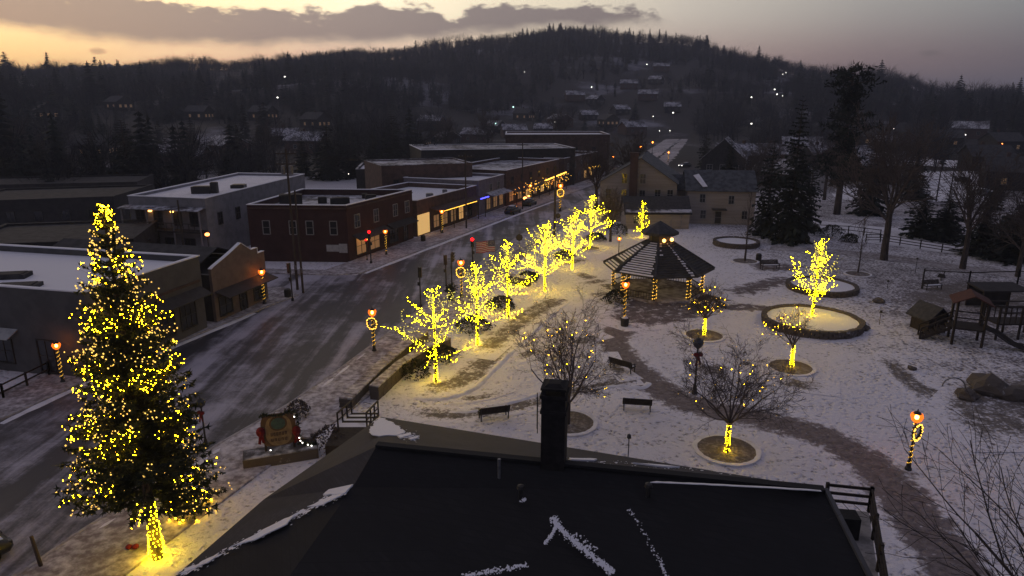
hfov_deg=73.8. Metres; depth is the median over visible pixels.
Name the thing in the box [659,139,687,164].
snowfield
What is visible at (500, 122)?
hillside house
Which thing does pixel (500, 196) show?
window
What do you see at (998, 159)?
hillside house
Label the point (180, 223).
utility pole
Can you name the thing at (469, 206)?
window
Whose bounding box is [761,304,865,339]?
stone planter
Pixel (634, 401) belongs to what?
park bench
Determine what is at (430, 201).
commercial building
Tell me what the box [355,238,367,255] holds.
window
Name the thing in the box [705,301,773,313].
patio
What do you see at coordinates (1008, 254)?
conifer tree
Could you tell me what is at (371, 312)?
street lamp
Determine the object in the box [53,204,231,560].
spruce tree
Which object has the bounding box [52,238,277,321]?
false front shop
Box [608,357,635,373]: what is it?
park bench
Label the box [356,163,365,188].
building
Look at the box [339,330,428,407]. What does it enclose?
stone wall
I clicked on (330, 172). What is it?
conifer tree
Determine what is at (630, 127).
hillside house
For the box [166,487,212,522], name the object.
lit shrub
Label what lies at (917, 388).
ground patch
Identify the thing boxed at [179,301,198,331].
window
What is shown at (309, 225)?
window
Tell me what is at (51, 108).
hillside house
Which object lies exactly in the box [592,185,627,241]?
bare oak tree
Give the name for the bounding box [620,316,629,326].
tub
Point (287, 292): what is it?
litter bin
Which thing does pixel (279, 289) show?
pavement
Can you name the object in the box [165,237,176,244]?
window
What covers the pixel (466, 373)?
ground patch
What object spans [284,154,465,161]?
overhead wire
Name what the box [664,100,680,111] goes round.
hillside house
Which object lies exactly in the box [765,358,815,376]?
tree bed
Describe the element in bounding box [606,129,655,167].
bare oak tree
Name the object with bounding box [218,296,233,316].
window
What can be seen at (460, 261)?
street lamp
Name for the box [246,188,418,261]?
brick building
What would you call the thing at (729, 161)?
conifer tree
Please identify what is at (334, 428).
hedge
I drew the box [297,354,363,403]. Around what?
snowbank
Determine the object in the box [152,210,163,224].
window
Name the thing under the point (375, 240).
window
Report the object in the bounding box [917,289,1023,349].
play tower
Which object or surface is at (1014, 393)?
boulder
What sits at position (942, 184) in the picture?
snowfield
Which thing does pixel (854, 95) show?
pine tree
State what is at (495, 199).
window
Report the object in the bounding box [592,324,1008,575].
path
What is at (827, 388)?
ground patch
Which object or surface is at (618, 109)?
hillside house
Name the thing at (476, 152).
building
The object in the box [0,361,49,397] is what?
hand rail
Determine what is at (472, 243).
traffic signal
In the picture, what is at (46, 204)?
building
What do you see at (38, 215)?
window
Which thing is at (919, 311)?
playhouse
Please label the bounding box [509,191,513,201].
window
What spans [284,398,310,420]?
hedge
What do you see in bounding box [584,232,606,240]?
hedge
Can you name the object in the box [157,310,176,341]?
window
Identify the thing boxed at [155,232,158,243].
window
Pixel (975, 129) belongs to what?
hillside house
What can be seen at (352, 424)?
wooden steps
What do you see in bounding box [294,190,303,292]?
utility pole
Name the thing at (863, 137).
hillside house
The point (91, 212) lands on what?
window
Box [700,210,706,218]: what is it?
window
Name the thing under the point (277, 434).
town sign
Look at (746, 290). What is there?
patio
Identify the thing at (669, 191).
window
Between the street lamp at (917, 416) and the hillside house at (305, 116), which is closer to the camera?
the street lamp at (917, 416)
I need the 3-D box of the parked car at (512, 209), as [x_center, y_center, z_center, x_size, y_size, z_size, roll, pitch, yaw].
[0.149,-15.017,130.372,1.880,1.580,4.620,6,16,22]
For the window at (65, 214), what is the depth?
104.74 m
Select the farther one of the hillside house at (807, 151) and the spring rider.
the hillside house at (807, 151)
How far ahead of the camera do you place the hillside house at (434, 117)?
411.14 m
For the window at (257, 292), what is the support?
in the false front shop at (232, 281)
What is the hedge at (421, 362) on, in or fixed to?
on the ground
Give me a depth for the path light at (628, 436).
40.30 m
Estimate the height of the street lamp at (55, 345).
3.358 m
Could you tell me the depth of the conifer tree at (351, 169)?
190.81 m
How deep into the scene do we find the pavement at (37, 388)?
50.76 m
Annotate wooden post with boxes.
[29,535,42,566]
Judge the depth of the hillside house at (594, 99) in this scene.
521.39 m
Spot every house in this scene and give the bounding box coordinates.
[32,101,61,119]
[68,132,117,157]
[103,94,134,110]
[158,144,212,168]
[176,378,887,575]
[183,103,214,120]
[205,132,250,156]
[247,104,279,120]
[270,125,300,145]
[283,129,330,153]
[298,110,331,128]
[399,131,432,143]
[418,113,445,127]
[435,130,460,143]
[460,126,492,142]
[487,120,505,132]
[500,122,527,137]
[513,107,535,120]
[533,121,554,130]
[547,114,572,126]
[564,89,584,100]
[578,108,598,120]
[586,93,604,103]
[597,112,620,126]
[598,152,679,221]
[610,103,630,114]
[617,119,647,134]
[620,78,637,88]
[638,88,658,100]
[648,74,663,83]
[652,62,669,71]
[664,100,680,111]
[683,170,758,224]
[701,137,747,169]
[737,140,777,167]
[752,154,814,188]
[756,140,792,158]
[779,134,823,156]
[798,141,834,165]
[818,145,871,172]
[846,151,917,182]
[850,128,877,143]
[928,127,965,147]
[952,119,989,138]
[957,141,1017,170]
[977,130,1023,152]
[977,152,1023,190]
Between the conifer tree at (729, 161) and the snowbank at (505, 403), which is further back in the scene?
the conifer tree at (729, 161)
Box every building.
[0,174,154,189]
[0,184,152,224]
[0,219,160,246]
[0,244,212,377]
[116,172,304,253]
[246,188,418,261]
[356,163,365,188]
[364,157,472,188]
[409,143,574,184]
[505,131,609,170]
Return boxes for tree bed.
[538,409,597,436]
[580,246,600,250]
[682,328,725,342]
[692,433,761,466]
[731,258,758,264]
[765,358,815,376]
[843,270,871,276]
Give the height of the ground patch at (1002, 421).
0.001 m
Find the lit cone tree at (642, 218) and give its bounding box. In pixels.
[633,201,649,237]
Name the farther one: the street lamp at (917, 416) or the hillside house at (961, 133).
the hillside house at (961, 133)
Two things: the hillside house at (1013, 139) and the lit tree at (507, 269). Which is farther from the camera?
the hillside house at (1013, 139)
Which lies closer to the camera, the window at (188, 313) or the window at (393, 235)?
the window at (188, 313)
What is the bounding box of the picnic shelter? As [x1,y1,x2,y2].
[965,282,1023,310]
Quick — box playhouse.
[906,299,952,332]
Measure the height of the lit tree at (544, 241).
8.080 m
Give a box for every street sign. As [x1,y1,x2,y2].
[516,230,522,259]
[555,213,560,238]
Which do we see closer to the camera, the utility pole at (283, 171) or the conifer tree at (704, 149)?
the utility pole at (283, 171)
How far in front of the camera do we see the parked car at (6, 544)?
31.76 m
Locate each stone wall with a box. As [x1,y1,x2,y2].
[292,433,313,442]
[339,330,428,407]
[369,337,450,399]
[505,273,531,286]
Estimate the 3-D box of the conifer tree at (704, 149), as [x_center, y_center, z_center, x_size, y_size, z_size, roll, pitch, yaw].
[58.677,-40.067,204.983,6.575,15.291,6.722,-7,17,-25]
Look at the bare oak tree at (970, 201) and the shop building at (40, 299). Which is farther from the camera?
the bare oak tree at (970, 201)
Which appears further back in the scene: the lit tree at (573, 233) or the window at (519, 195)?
the window at (519, 195)
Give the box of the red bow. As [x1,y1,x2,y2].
[125,544,138,549]
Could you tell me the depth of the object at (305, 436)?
41.55 m
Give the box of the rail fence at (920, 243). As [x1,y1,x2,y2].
[865,234,961,252]
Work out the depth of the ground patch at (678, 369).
54.05 m
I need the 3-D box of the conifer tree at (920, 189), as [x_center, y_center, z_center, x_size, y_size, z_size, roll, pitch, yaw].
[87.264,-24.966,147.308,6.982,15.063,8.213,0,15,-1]
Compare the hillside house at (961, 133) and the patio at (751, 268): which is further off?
the hillside house at (961, 133)
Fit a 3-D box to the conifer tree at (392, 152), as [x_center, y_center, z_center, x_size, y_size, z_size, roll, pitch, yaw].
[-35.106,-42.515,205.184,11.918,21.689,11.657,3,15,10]
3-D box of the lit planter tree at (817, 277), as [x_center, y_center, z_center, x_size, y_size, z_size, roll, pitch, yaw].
[28.508,-0.828,65.607,5.099,8.442,5.090,0,15,0]
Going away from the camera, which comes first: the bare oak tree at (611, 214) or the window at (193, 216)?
the window at (193, 216)
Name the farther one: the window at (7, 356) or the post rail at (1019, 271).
the post rail at (1019, 271)
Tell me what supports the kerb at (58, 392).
on the road at (256, 365)
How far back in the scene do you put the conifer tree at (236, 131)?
203.68 m
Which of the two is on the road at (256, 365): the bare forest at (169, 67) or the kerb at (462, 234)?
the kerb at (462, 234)
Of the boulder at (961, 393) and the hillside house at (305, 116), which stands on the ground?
the hillside house at (305, 116)
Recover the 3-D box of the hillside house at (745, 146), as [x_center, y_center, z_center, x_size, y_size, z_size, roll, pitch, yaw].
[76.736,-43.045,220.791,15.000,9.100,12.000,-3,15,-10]
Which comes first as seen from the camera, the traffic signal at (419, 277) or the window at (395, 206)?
the traffic signal at (419, 277)
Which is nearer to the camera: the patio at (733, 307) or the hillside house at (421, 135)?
the patio at (733, 307)
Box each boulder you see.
[872,297,885,303]
[907,365,916,370]
[954,388,980,401]
[966,373,1008,397]
[999,385,1023,402]
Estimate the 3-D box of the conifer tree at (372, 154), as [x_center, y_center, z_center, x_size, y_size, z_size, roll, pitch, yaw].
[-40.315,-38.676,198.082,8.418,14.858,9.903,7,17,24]
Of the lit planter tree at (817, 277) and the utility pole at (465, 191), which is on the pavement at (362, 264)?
the utility pole at (465, 191)
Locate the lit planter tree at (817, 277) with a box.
[786,238,838,315]
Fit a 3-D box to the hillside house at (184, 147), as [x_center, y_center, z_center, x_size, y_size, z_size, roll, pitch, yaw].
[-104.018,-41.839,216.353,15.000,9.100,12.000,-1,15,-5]
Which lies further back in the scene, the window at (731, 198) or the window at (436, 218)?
the window at (731, 198)
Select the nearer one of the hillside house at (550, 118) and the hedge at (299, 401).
the hedge at (299, 401)
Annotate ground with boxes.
[0,37,1023,575]
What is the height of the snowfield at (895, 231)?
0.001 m
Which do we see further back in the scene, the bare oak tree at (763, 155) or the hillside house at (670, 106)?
the hillside house at (670, 106)
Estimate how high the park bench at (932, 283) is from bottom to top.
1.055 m
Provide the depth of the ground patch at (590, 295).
75.08 m
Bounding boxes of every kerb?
[0,294,298,420]
[12,192,598,575]
[358,185,592,273]
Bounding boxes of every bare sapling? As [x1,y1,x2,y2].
[737,192,759,260]
[844,218,877,272]
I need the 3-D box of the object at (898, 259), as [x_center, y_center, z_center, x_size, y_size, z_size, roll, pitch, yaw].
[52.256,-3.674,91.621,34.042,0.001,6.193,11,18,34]
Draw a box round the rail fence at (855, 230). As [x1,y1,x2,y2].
[816,224,881,233]
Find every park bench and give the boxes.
[477,405,509,421]
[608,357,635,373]
[622,398,651,411]
[760,259,779,269]
[922,279,942,289]
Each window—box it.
[0,339,16,364]
[5,212,15,222]
[33,211,43,221]
[60,210,70,219]
[87,209,96,218]
[135,209,145,218]
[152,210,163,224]
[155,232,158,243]
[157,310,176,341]
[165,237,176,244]
[173,211,182,225]
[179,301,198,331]
[184,238,195,245]
[189,212,198,226]
[217,211,223,224]
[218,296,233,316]
[235,206,240,218]
[253,284,265,301]
[262,220,270,234]
[288,220,296,234]
[305,221,313,234]
[329,221,337,234]
[354,213,360,227]
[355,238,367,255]
[369,235,380,250]
[373,208,378,222]
[389,227,398,243]
[392,203,397,216]
[404,200,409,212]
[433,213,439,227]
[442,211,447,224]
[450,208,455,222]
[458,206,463,219]
[467,203,471,216]
[486,197,490,209]
[493,196,497,207]
[499,194,502,205]
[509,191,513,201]
[517,191,521,199]
[566,174,569,183]
[605,188,610,198]
[621,173,627,183]
[621,189,626,198]
[633,216,639,223]
[639,174,645,183]
[639,190,645,195]
[654,189,660,195]
[667,189,673,195]
[699,194,705,202]
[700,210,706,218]
[706,164,712,169]
[728,195,734,204]
[741,211,747,219]
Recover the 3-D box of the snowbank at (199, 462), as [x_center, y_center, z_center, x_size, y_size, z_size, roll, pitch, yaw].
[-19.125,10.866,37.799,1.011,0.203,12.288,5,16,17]
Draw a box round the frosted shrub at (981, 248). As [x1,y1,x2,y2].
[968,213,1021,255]
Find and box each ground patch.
[411,337,527,397]
[447,386,515,403]
[459,292,580,359]
[508,342,551,363]
[548,331,613,353]
[552,254,603,267]
[570,278,617,287]
[580,290,618,300]
[598,352,642,381]
[666,361,744,382]
[760,371,839,396]
[872,350,940,406]
[884,274,1023,312]
[925,365,1023,451]
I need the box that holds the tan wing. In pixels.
[671,174,685,195]
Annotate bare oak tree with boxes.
[165,124,209,153]
[247,114,287,170]
[432,116,458,143]
[466,108,499,143]
[542,106,578,130]
[569,136,617,209]
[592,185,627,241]
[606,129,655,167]
[734,140,784,188]
[753,136,789,186]
[799,130,848,199]
[818,101,956,260]
[885,123,930,185]
[920,146,1023,268]
[973,171,1023,276]
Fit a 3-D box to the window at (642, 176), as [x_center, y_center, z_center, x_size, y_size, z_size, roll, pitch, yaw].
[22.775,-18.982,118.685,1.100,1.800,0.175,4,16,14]
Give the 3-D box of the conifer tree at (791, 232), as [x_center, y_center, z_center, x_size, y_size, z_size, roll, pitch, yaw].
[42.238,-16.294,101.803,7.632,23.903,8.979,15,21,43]
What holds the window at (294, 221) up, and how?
in the brick building at (335, 225)
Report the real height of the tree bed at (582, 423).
0.140 m
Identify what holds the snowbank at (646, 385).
on the path at (425, 413)
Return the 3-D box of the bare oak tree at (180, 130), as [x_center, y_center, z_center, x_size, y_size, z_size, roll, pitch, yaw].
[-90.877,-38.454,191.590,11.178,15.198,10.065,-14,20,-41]
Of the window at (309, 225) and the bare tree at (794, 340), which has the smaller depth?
the bare tree at (794, 340)
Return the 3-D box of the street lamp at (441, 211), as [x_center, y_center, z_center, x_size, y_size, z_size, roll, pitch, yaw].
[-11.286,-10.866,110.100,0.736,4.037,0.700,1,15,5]
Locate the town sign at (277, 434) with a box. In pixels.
[243,409,318,468]
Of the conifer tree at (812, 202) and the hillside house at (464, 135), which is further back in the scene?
the hillside house at (464, 135)
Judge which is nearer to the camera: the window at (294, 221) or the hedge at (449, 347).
the hedge at (449, 347)
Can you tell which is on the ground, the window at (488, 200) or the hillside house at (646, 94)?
the hillside house at (646, 94)
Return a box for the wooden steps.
[325,400,378,454]
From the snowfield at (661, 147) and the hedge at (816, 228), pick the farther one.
the snowfield at (661, 147)
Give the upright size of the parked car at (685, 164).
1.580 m
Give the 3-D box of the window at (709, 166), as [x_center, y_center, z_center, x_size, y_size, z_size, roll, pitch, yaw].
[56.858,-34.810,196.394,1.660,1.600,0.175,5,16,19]
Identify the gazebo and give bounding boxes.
[603,221,714,302]
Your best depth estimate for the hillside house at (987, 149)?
213.05 m
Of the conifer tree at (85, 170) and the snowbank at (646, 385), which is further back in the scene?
the conifer tree at (85, 170)
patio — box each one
[591,282,737,331]
[704,273,801,302]
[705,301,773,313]
[739,259,820,274]
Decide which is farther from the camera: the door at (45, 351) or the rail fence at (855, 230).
the rail fence at (855, 230)
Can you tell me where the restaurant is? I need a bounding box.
[472,157,566,205]
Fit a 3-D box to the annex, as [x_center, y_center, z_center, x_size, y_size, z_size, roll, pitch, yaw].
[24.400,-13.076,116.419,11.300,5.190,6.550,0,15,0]
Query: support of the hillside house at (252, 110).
on the ground
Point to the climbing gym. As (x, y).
(1005, 320)
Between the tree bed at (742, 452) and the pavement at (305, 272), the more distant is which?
the pavement at (305, 272)
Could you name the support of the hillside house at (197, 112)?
on the ground
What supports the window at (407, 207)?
in the brick building at (335, 225)
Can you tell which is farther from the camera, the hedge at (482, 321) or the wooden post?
the hedge at (482, 321)
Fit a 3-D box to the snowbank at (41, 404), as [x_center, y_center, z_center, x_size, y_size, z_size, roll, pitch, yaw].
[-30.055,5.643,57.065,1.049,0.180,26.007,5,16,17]
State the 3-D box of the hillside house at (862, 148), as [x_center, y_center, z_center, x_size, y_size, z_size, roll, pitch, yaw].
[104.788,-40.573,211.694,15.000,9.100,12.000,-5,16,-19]
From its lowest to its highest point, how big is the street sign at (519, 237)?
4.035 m
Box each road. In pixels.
[0,139,680,575]
[267,274,368,294]
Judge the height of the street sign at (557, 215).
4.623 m
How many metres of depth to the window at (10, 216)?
102.72 m
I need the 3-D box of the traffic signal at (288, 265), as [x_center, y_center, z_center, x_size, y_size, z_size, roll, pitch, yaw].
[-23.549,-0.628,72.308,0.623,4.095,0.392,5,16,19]
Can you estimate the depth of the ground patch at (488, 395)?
49.26 m
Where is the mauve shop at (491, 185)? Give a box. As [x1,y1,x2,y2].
[403,173,511,214]
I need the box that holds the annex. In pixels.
[619,196,691,228]
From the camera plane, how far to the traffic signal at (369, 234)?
88.95 m
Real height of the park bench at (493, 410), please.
1.055 m
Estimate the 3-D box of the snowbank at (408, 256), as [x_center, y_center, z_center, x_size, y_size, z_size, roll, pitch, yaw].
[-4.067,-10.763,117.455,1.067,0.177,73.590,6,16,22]
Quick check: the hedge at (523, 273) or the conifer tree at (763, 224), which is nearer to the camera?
the hedge at (523, 273)
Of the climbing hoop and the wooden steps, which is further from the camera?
the climbing hoop
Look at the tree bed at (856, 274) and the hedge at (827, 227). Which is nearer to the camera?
the tree bed at (856, 274)
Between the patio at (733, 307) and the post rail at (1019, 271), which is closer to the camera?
the patio at (733, 307)
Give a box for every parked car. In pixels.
[0,530,13,558]
[504,205,520,214]
[523,198,536,205]
[678,162,691,166]
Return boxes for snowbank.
[0,313,255,423]
[98,440,231,528]
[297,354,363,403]
[365,199,558,273]
[406,301,569,400]
[449,391,540,412]
[591,382,650,390]
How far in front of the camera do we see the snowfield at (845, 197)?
155.91 m
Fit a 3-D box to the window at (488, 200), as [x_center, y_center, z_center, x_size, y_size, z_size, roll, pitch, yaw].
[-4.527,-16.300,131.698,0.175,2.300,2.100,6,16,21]
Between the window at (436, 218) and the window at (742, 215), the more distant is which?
the window at (742, 215)
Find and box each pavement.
[0,290,295,417]
[18,192,599,575]
[266,269,356,275]
[267,287,295,293]
[326,182,593,273]
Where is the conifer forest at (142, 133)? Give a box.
[0,22,1023,186]
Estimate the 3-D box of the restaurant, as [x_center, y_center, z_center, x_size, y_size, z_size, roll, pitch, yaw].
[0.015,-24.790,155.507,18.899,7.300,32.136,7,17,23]
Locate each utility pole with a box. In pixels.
[177,200,183,244]
[275,149,298,289]
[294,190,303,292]
[458,154,471,227]
[517,142,522,208]
[553,166,555,236]
[935,164,941,201]
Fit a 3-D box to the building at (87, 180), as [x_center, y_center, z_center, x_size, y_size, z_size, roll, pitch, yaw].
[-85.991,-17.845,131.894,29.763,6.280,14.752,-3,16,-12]
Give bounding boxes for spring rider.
[937,272,945,280]
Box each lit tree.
[380,286,471,381]
[449,264,523,344]
[483,240,537,316]
[519,223,578,290]
[541,214,596,268]
[568,195,614,246]
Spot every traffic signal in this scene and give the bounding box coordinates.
[286,263,293,300]
[367,230,371,262]
[417,267,421,307]
[443,255,447,291]
[450,252,455,282]
[471,237,474,274]
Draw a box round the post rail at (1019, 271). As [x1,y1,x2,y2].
[921,268,1023,288]
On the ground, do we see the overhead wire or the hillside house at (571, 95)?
the hillside house at (571, 95)
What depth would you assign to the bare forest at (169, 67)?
431.09 m
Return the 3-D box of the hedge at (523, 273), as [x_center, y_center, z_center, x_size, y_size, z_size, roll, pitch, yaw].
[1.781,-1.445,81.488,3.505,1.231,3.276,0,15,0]
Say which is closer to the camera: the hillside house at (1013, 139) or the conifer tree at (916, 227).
the conifer tree at (916, 227)
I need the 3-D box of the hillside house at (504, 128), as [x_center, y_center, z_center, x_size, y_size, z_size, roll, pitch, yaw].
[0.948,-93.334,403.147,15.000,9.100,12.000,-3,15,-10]
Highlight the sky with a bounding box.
[0,0,1023,93]
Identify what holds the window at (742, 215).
in the tan house at (718, 196)
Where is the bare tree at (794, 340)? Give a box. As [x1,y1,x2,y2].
[762,303,823,365]
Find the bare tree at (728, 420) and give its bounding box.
[667,317,818,451]
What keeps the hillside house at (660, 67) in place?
on the ground
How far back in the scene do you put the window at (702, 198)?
118.32 m
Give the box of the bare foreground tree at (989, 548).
[822,387,1023,575]
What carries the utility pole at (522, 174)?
on the pavement at (362, 264)
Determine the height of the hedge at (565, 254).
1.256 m
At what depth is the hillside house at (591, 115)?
466.86 m
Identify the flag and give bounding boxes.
[476,240,494,252]
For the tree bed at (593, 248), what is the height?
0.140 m
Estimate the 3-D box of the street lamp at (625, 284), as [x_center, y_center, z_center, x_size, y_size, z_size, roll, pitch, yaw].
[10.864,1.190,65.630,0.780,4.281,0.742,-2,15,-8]
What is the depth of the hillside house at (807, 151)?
230.81 m
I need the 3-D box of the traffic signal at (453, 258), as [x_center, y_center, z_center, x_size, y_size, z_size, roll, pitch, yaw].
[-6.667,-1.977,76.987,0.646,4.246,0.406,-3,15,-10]
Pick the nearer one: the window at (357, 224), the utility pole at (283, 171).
the utility pole at (283, 171)
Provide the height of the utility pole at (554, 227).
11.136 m
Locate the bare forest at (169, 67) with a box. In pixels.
[0,24,1023,187]
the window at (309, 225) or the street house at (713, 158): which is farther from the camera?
the street house at (713, 158)
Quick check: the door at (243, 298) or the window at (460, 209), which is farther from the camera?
the window at (460, 209)
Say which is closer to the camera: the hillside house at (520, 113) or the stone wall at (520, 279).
the stone wall at (520, 279)
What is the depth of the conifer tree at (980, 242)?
93.97 m
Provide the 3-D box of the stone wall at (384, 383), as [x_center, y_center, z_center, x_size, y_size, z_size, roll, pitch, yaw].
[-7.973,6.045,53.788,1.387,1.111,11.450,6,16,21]
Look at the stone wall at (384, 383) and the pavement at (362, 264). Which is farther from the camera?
the pavement at (362, 264)
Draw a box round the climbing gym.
[980,301,1023,339]
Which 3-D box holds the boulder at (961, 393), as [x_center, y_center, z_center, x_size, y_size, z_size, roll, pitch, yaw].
[32.587,7.698,48.974,1.462,1.230,1.587,-12,19,-37]
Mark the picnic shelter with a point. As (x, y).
(996, 291)
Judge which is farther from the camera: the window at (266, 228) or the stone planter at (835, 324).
the window at (266, 228)
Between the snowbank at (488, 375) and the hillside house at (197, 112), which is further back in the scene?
the hillside house at (197, 112)
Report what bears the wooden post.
on the ground
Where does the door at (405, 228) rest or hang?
in the brick building at (335, 225)
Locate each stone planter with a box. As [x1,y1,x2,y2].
[712,236,759,248]
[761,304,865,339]
[785,275,859,297]
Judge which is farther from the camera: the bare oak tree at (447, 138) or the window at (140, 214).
the bare oak tree at (447, 138)
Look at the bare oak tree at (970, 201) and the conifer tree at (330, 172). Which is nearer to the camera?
the bare oak tree at (970, 201)
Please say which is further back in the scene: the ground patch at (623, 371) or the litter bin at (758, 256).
the litter bin at (758, 256)
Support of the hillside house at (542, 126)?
on the ground
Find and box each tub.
[444,282,458,300]
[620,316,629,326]
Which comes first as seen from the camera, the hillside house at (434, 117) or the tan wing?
the tan wing
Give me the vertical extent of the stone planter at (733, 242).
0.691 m
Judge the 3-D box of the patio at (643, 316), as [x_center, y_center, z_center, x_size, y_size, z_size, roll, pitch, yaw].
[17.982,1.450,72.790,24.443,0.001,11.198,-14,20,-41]
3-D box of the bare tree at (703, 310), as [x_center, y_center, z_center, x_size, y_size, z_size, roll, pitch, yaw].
[17.248,1.841,61.209,4.364,5.588,4.436,-7,17,-25]
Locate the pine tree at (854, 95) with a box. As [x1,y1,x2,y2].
[799,60,887,214]
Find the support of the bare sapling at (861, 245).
on the tree bed at (856, 274)
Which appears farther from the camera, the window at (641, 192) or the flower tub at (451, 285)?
the window at (641, 192)
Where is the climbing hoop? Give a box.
[942,377,965,387]
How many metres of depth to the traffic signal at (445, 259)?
75.38 m
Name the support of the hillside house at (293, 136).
on the ground
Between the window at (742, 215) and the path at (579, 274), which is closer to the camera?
the path at (579, 274)
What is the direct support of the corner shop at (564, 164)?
on the ground
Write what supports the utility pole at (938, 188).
on the snowfield at (942, 184)
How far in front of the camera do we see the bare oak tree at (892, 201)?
89.32 m
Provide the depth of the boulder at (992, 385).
49.23 m
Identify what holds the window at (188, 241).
in the white building at (215, 208)
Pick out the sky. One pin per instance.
(943, 40)
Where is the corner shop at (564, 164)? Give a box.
[543,151,596,186]
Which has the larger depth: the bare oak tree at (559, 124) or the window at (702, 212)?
the bare oak tree at (559, 124)
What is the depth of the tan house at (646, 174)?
119.02 m
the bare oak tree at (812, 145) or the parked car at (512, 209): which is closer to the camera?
the parked car at (512, 209)
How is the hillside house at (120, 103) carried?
on the ground
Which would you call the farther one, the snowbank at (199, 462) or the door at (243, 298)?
the door at (243, 298)
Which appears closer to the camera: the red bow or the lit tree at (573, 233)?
the red bow
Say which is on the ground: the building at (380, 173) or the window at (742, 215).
the building at (380, 173)
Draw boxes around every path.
[399,376,643,422]
[562,269,618,297]
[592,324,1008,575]
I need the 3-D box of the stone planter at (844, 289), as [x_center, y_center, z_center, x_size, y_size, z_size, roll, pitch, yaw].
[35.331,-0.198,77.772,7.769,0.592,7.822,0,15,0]
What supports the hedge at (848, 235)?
on the snowfield at (895, 231)
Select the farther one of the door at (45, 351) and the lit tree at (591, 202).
the lit tree at (591, 202)
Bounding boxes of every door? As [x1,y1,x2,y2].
[35,339,58,373]
[239,291,248,310]
[403,225,408,240]
[670,215,681,226]
[714,211,721,223]
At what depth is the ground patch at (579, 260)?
91.73 m
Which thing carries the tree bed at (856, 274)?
on the ground
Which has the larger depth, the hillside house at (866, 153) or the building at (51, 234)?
the hillside house at (866, 153)
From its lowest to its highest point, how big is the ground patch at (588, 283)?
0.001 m
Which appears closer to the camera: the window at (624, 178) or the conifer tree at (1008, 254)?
the conifer tree at (1008, 254)
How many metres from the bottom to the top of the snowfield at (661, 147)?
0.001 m
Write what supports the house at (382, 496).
on the ground
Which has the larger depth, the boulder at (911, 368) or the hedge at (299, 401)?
the boulder at (911, 368)
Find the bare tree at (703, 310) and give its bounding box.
[680,275,732,334]
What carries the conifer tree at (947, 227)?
on the ground
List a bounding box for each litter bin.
[284,288,290,296]
[756,253,761,260]
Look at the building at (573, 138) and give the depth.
208.87 m
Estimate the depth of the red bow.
32.23 m
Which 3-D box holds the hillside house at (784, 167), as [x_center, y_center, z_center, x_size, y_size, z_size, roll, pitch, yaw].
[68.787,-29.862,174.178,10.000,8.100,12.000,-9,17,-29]
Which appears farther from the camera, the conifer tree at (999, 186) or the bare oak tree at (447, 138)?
the bare oak tree at (447, 138)
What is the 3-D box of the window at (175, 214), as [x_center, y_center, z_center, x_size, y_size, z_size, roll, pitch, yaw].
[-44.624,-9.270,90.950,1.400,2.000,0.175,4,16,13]
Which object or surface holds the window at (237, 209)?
in the white building at (215, 208)
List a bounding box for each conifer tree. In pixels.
[76,131,109,174]
[104,120,148,174]
[146,143,171,188]
[232,125,253,171]
[293,136,315,176]
[307,122,354,180]
[336,130,363,178]
[363,131,385,159]
[379,114,406,159]
[695,130,711,169]
[721,136,737,169]
[745,137,785,238]
[760,96,815,245]
[795,153,824,232]
[845,134,893,216]
[898,142,932,201]
[898,188,940,240]
[919,194,966,244]
[949,202,1000,258]
[980,208,1023,266]
[981,169,1005,210]
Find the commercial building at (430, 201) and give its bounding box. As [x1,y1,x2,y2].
[371,182,488,236]
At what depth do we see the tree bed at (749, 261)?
90.78 m
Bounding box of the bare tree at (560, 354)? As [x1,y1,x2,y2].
[506,284,626,423]
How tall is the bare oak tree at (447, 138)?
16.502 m
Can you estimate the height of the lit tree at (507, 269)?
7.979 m
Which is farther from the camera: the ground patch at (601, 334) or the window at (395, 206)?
the window at (395, 206)
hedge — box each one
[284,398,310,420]
[309,424,343,455]
[387,358,431,380]
[425,343,461,363]
[454,314,495,335]
[484,295,514,310]
[518,270,540,282]
[554,249,575,259]
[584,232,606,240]
[600,289,630,305]
[602,223,627,235]
[690,295,726,310]
[799,222,821,235]
[819,224,846,237]
[837,233,858,242]
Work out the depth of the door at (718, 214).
118.78 m
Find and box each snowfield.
[647,139,677,156]
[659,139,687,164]
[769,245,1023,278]
[808,221,983,256]
[832,187,861,201]
[898,171,983,201]
[920,158,956,167]
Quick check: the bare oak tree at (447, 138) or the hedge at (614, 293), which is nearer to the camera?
the hedge at (614, 293)
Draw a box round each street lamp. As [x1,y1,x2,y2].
[51,340,64,382]
[195,396,208,447]
[258,268,266,303]
[366,307,377,350]
[383,229,387,254]
[440,209,443,232]
[455,258,465,296]
[557,182,563,211]
[622,280,629,315]
[691,336,703,394]
[904,409,923,470]
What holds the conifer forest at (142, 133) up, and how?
on the ground
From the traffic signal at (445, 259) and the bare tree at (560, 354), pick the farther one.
the traffic signal at (445, 259)
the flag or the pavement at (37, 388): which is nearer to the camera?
the pavement at (37, 388)
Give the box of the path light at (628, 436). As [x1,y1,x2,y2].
[627,434,630,456]
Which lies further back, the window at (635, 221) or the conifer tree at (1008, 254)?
the window at (635, 221)
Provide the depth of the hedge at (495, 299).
70.20 m
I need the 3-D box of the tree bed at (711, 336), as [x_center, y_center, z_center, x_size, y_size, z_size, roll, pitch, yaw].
[17.454,4.280,62.091,3.828,0.140,3.777,0,15,0]
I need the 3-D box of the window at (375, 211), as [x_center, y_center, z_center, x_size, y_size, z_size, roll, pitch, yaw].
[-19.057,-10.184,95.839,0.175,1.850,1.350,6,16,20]

